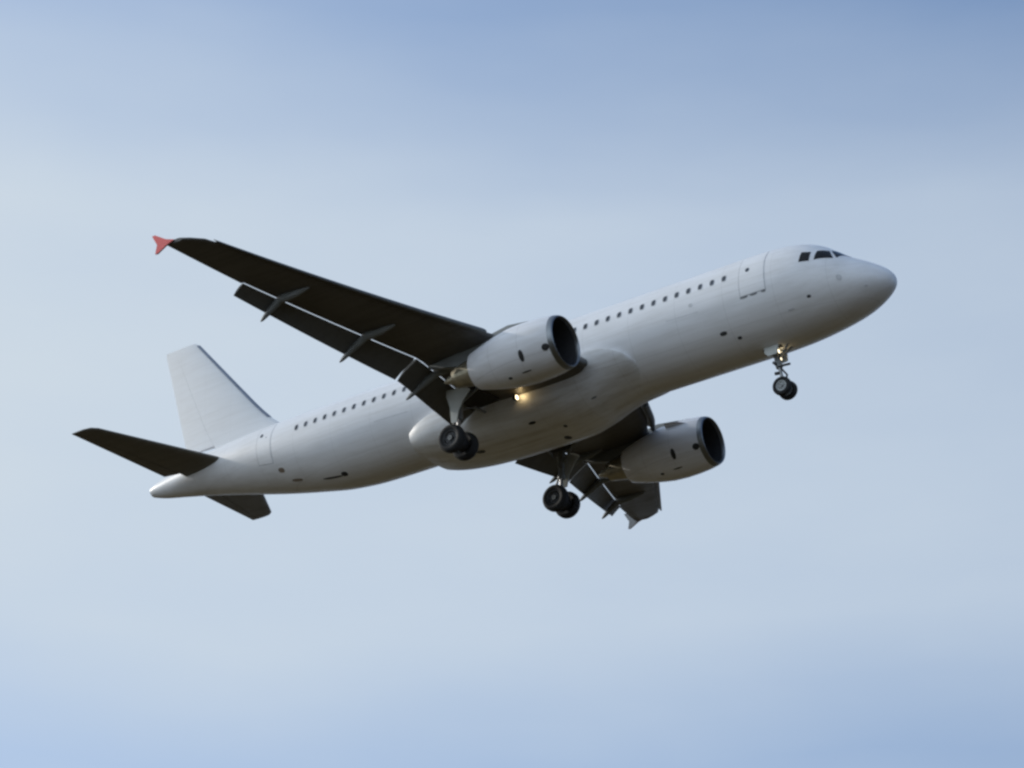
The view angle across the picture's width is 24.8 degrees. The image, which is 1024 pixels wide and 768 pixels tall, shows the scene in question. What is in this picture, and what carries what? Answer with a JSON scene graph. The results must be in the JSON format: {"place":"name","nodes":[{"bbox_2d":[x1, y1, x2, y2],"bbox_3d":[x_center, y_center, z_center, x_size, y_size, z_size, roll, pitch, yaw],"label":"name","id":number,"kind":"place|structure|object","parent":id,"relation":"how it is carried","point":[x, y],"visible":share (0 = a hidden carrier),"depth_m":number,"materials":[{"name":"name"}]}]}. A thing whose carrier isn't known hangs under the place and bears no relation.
{"place":"outdoors","nodes":[
{"label":"outdoors","id":0,"kind":"place"},
{"bbox_2d":[72,235,896,528],"bbox_3d":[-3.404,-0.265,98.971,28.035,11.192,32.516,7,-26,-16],"label":"airliner","id":1,"kind":"object","parent":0,"point":[544,395],"visible":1,"depth_m":93.06,"materials":[{"name":"white paint"}]},
{"bbox_2d":[256,424,276,465],"bbox_3d":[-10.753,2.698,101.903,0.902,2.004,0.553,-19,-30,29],"label":"cabin door","id":2,"kind":"structure","parent":1,"relation":"in","point":[263,447],"depth_m":101.70,"materials":[{"name":"white paint"}]},
{"bbox_2d":[738,252,768,298],"bbox_3d":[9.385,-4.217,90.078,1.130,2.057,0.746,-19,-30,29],"label":"cabin door","id":3,"kind":"structure","parent":1,"relation":"in","point":[751,281],"depth_m":89.75,"materials":[{"name":"white paint"}]},
{"bbox_2d":[0,0,1023,767],"label":"sky","id":4,"kind":"structure","parent":0,"point":[845,588],"materials":[{"name":"blue"}]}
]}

